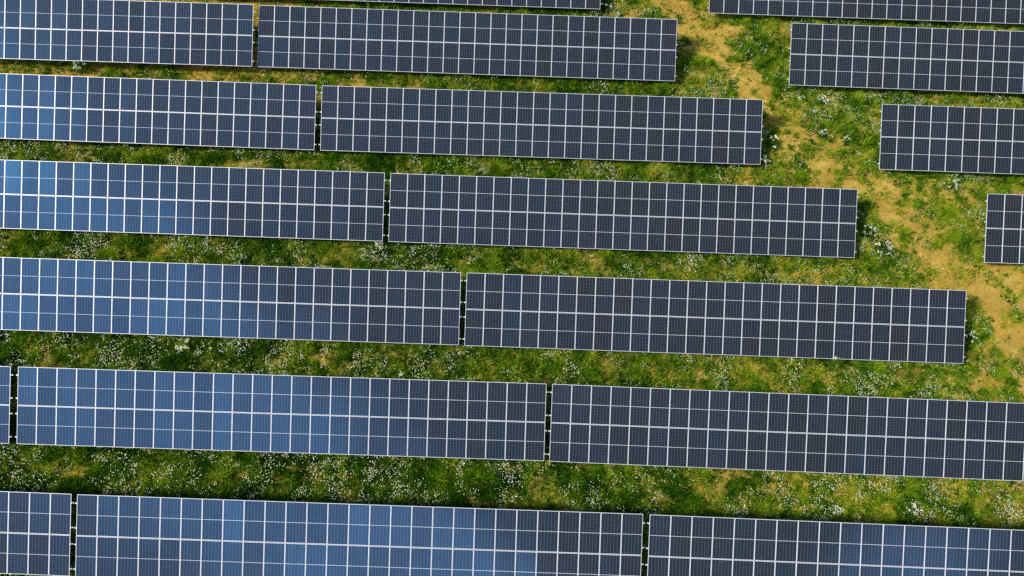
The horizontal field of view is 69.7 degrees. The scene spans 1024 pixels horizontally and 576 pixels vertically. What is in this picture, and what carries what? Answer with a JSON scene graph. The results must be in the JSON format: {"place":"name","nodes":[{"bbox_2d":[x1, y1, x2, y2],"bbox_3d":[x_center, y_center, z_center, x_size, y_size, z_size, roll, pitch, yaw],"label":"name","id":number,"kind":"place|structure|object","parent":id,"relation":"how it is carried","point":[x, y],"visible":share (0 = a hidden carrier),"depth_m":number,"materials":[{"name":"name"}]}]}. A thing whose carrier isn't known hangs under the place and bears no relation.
{"place":"outdoors","nodes":[
{"label":"outdoors","id":0,"kind":"place"},
{"bbox_2d":[0,0,1023,575],"bbox_3d":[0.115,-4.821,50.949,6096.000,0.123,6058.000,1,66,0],"label":"ground","id":1,"kind":"structure","parent":0,"point":[990,298],"depth_m":49.66,"materials":[{"name":"soil"}]},
{"bbox_2d":[0,366,12,443],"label":"solar array","id":2,"kind":"object","parent":1,"relation":"on","point":[5,383],"visible":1,"depth_m":43.46,"materials":[{"name":"glass"}]},
{"bbox_2d":[0,491,73,575],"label":"solar array","id":3,"kind":"object","parent":1,"relation":"on","point":[42,519],"visible":1,"depth_m":40.69,"materials":[{"name":"glass"}]},
{"bbox_2d":[71,61,94,74],"bbox_3d":[-32.423,-16.733,55.296,1.724,1.092,1.795,1,66,0],"label":"flowering bush","id":4,"kind":"object","parent":1,"relation":"on","point":[84,67],"visible":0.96,"depth_m":55.34,"materials":[{"name":"green plant"}]},
{"bbox_2d":[0,0,254,66],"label":"solar array","id":5,"kind":"object","parent":1,"relation":"on","point":[43,37],"visible":0.99,"depth_m":54.68,"materials":[{"name":"glass"}]},
{"bbox_2d":[0,73,317,149],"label":"solar array","id":6,"kind":"object","parent":1,"relation":"on","point":[163,100],"visible":1,"depth_m":52.09,"materials":[{"name":"glass"}]},
{"bbox_2d":[175,338,190,352],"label":"flowering bush","id":7,"kind":"object","parent":1,"relation":"on","point":[184,346],"visible":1,"depth_m":46.63,"materials":[{"name":"white plant"}]},
{"bbox_2d":[0,160,385,240],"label":"solar array","id":8,"kind":"object","parent":1,"relation":"on","point":[59,184],"visible":1,"depth_m":49.19,"materials":[{"name":"glass"}]},
{"bbox_2d":[0,257,462,344],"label":"solar array","id":9,"kind":"object","parent":1,"relation":"on","point":[165,285],"visible":1,"depth_m":46.40,"materials":[{"name":"glass"}]},
{"bbox_2d":[15,367,547,460],"bbox_3d":[-13.638,7.642,43.950,31.464,3.072,4.173,2,66,0],"label":"solar array","id":10,"kind":"object","parent":1,"relation":"on","point":[102,394],"visible":1,"depth_m":43.46,"materials":[{"name":"glass"}]},
{"bbox_2d":[74,494,644,575],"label":"solar array","id":11,"kind":"object","parent":1,"relation":"on","point":[175,524],"visible":1,"depth_m":40.55,"materials":[{"name":"glass"}]},
{"bbox_2d":[368,241,381,253],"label":"flowering bush","id":12,"kind":"object","parent":1,"relation":"on","point":[374,245],"visible":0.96,"depth_m":49.61,"materials":[{"name":"white plant"}]},
{"bbox_2d":[397,370,408,378],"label":"flowering bush","id":13,"kind":"object","parent":1,"relation":"on","point":[406,374],"visible":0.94,"depth_m":45.99,"materials":[{"name":"white plant"}]},
{"bbox_2d":[256,5,678,80],"bbox_3d":[-3.366,-18.067,55.427,31.461,3.046,4.172,2,66,0],"label":"solar array","id":14,"kind":"object","parent":1,"relation":"on","point":[489,34],"visible":1,"depth_m":54.93,"materials":[{"name":"glass"}]},
{"bbox_2d":[339,0,601,8],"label":"solar array","id":15,"kind":"object","parent":1,"relation":"on","point":[590,4],"visible":0.93,"depth_m":57.70,"materials":[{"name":"glass"}]},
{"bbox_2d":[0,0,1023,575],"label":"grass","id":16,"kind":"structure","parent":1,"relation":"on","point":[632,498],"depth_m":47.22,"materials":[{"name":"green plant"}]},
{"bbox_2d":[0,0,1023,575],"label":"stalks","id":17,"kind":"object","parent":1,"relation":"on","point":[550,248],"visible":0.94,"depth_m":49.77,"materials":[{"name":"green plant"}]},
{"bbox_2d":[0,0,1023,575],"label":"weeds","id":18,"kind":"object","parent":1,"relation":"on","point":[578,170],"visible":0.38,"depth_m":48.12,"materials":[{"name":"green plant"}]},
{"bbox_2d":[319,86,763,164],"bbox_3d":[2.053,-11.344,52.565,31.461,2.954,4.171,2,66,0],"label":"solar array","id":19,"kind":"object","parent":1,"relation":"on","point":[724,120],"visible":1,"depth_m":52.11,"materials":[{"name":"glass"}]},
{"bbox_2d":[601,0,614,13],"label":"flowering bush","id":20,"kind":"object","parent":1,"relation":"on","point":[605,3],"visible":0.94,"depth_m":58.46,"materials":[{"name":"white plant"}]},
{"bbox_2d":[387,173,858,257],"bbox_3d":[7.385,-4.653,49.666,31.460,2.955,4.174,2,66,0],"label":"solar array","id":21,"kind":"object","parent":1,"relation":"on","point":[779,232],"visible":1,"depth_m":49.21,"materials":[{"name":"glass"}]},
{"bbox_2d":[463,273,967,363],"bbox_3d":[12.677,2.121,46.602,31.462,3.187,4.173,2,66,0],"label":"solar array","id":22,"kind":"object","parent":1,"relation":"on","point":[824,336],"visible":1,"depth_m":46.05,"materials":[{"name":"glass"}]},
{"bbox_2d":[760,154,770,163],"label":"flowering bush","id":23,"kind":"object","parent":1,"relation":"on","point":[764,159],"visible":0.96,"depth_m":52.65,"materials":[{"name":"white plant"}]},
{"bbox_2d":[763,135,780,152],"bbox_3d":[18.863,-10.477,53.248,1.226,0.763,1.203,37,71,14],"label":"flowering bush","id":24,"kind":"object","parent":1,"relation":"on","point":[771,144],"visible":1,"depth_m":53.24,"materials":[{"name":"green plant"}]},
{"bbox_2d":[773,170,785,181],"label":"grass tuft","id":25,"kind":"object","parent":1,"relation":"on","point":[780,174],"visible":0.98,"depth_m":52.16,"materials":[{"name":"green plant"}]},
{"bbox_2d":[547,384,1023,480],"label":"solar array","id":26,"kind":"object","parent":1,"relation":"on","point":[850,420],"visible":1,"depth_m":43.17,"materials":[{"name":"glass"}]},
{"bbox_2d":[783,129,789,134],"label":"green plant","id":27,"kind":"object","parent":1,"relation":"on","point":[786,131],"visible":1,"depth_m":53.93,"materials":[{"name":"green plant"}]},
{"bbox_2d":[792,168,807,180],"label":"grass tuft","id":28,"kind":"object","parent":1,"relation":"on","point":[800,174],"visible":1,"depth_m":52.21,"materials":[{"name":"green plant"}]},
{"bbox_2d":[797,95,805,102],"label":"flowering bush","id":29,"kind":"object","parent":1,"relation":"on","point":[803,98],"visible":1,"depth_m":55.02,"materials":[{"name":"white plant"}]},
{"bbox_2d":[817,128,826,138],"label":"flowering bush","id":30,"kind":"object","parent":1,"relation":"on","point":[823,132],"visible":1,"depth_m":53.77,"materials":[{"name":"white plant"}]},
{"bbox_2d":[816,95,829,105],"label":"flowering bush","id":31,"kind":"object","parent":1,"relation":"on","point":[821,101],"visible":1,"depth_m":54.90,"materials":[{"name":"white plant"}]},
{"bbox_2d":[645,514,1023,575],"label":"solar array","id":32,"kind":"object","parent":1,"relation":"on","point":[836,547],"visible":1,"depth_m":40.13,"materials":[{"name":"glass"}]},
{"bbox_2d":[824,357,845,371],"bbox_3d":[20.229,4.668,46.283,1.609,1.232,1.474,1,66,0],"label":"tall weed","id":33,"kind":"object","parent":1,"relation":"on","point":[832,362],"visible":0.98,"depth_m":46.25,"materials":[{"name":"green plant"}]},
{"bbox_2d":[830,505,843,518],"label":"flowering bush","id":34,"kind":"object","parent":1,"relation":"on","point":[836,510],"visible":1,"depth_m":42.87,"materials":[{"name":"white plant"}]},
{"bbox_2d":[840,135,850,143],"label":"flowering bush","id":35,"kind":"object","parent":1,"relation":"on","point":[844,138],"visible":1,"depth_m":53.67,"materials":[{"name":"white plant"}]},
{"bbox_2d":[852,89,865,101],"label":"grass tuft","id":36,"kind":"object","parent":1,"relation":"on","point":[856,94],"visible":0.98,"depth_m":55.12,"materials":[{"name":"green plant"}]},
{"bbox_2d":[707,0,1023,23],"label":"solar array","id":37,"kind":"object","parent":1,"relation":"on","point":[998,11],"visible":0.96,"depth_m":57.47,"materials":[{"name":"glass"}]},
{"bbox_2d":[859,225,878,241],"bbox_3d":[24.378,-3.823,50.306,1.252,0.779,1.288,1,66,0],"label":"flowering bush","id":38,"kind":"object","parent":1,"relation":"on","point":[868,230],"visible":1,"depth_m":50.29,"materials":[{"name":"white plant"}]},
{"bbox_2d":[872,239,892,256],"bbox_3d":[25.088,-2.765,49.898,1.386,0.697,1.396,1,66,0],"label":"flowering bush","id":39,"kind":"object","parent":1,"relation":"on","point":[879,246],"visible":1,"depth_m":49.81,"materials":[{"name":"white plant"}]},
{"bbox_2d":[787,23,1023,93],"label":"solar array","id":40,"kind":"object","parent":1,"relation":"on","point":[953,50],"visible":0.99,"depth_m":54.63,"materials":[{"name":"glass"}]},
{"bbox_2d":[905,503,923,517],"bbox_3d":[23.474,12.979,43.050,0.924,0.554,0.907,-24,69,-11],"label":"flowering bush","id":41,"kind":"object","parent":1,"relation":"on","point":[915,511],"visible":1,"depth_m":42.95,"materials":[{"name":"white plant"}]},
{"bbox_2d":[915,20,930,27],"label":"flowering bush","id":42,"kind":"object","parent":1,"relation":"on","point":[921,24],"visible":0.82,"depth_m":58.11,"materials":[{"name":"green plant"}]},
{"bbox_2d":[877,104,1023,173],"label":"solar array","id":43,"kind":"object","parent":1,"relation":"on","point":[972,150],"visible":1,"depth_m":51.77,"materials":[{"name":"glass"}]},
{"bbox_2d":[942,203,959,217],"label":"grass tuft","id":44,"kind":"object","parent":1,"relation":"on","point":[953,208],"visible":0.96,"depth_m":51.18,"materials":[{"name":"green plant"}]},
{"bbox_2d":[942,173,962,190],"bbox_3d":[31.200,-7.510,52.197,1.511,0.530,1.582,1,66,0],"label":"flowering bush","id":45,"kind":"object","parent":1,"relation":"on","point":[954,183],"visible":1,"depth_m":52.12,"materials":[{"name":"white plant"}]},
{"bbox_2d":[945,231,961,243],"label":"grass tuft","id":46,"kind":"object","parent":1,"relation":"on","point":[951,234],"visible":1,"depth_m":50.39,"materials":[{"name":"green plant"}]},
{"bbox_2d":[964,330,977,342],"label":"flowering bush","id":47,"kind":"object","parent":1,"relation":"on","point":[971,336],"visible":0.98,"depth_m":47.32,"materials":[{"name":"white plant"}]},
{"bbox_2d":[989,364,1011,380],"bbox_3d":[30.808,5.306,46.514,1.377,0.516,1.301,41,72,16],"label":"grass tuft","id":48,"kind":"object","parent":1,"relation":"on","point":[1002,374],"visible":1,"depth_m":46.52,"materials":[{"name":"green plant"}]},
{"bbox_2d":[982,194,1023,263],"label":"solar array","id":49,"kind":"object","parent":1,"relation":"on","point":[1005,242],"visible":1,"depth_m":48.94,"materials":[{"name":"glass"}]},
{"bbox_2d":[0,0,1023,575],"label":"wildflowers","id":50,"kind":"object","parent":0,"point":[516,366],"visible":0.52,"depth_m":46.36,"materials":[{"name":"white plant"}]},
{"bbox_2d":[800,113,807,121],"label":"dry plant","id":51,"kind":"object","parent":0,"point":[805,117],"visible":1,"depth_m":54.43,"materials":[{"name":"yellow plant"}]}
]}

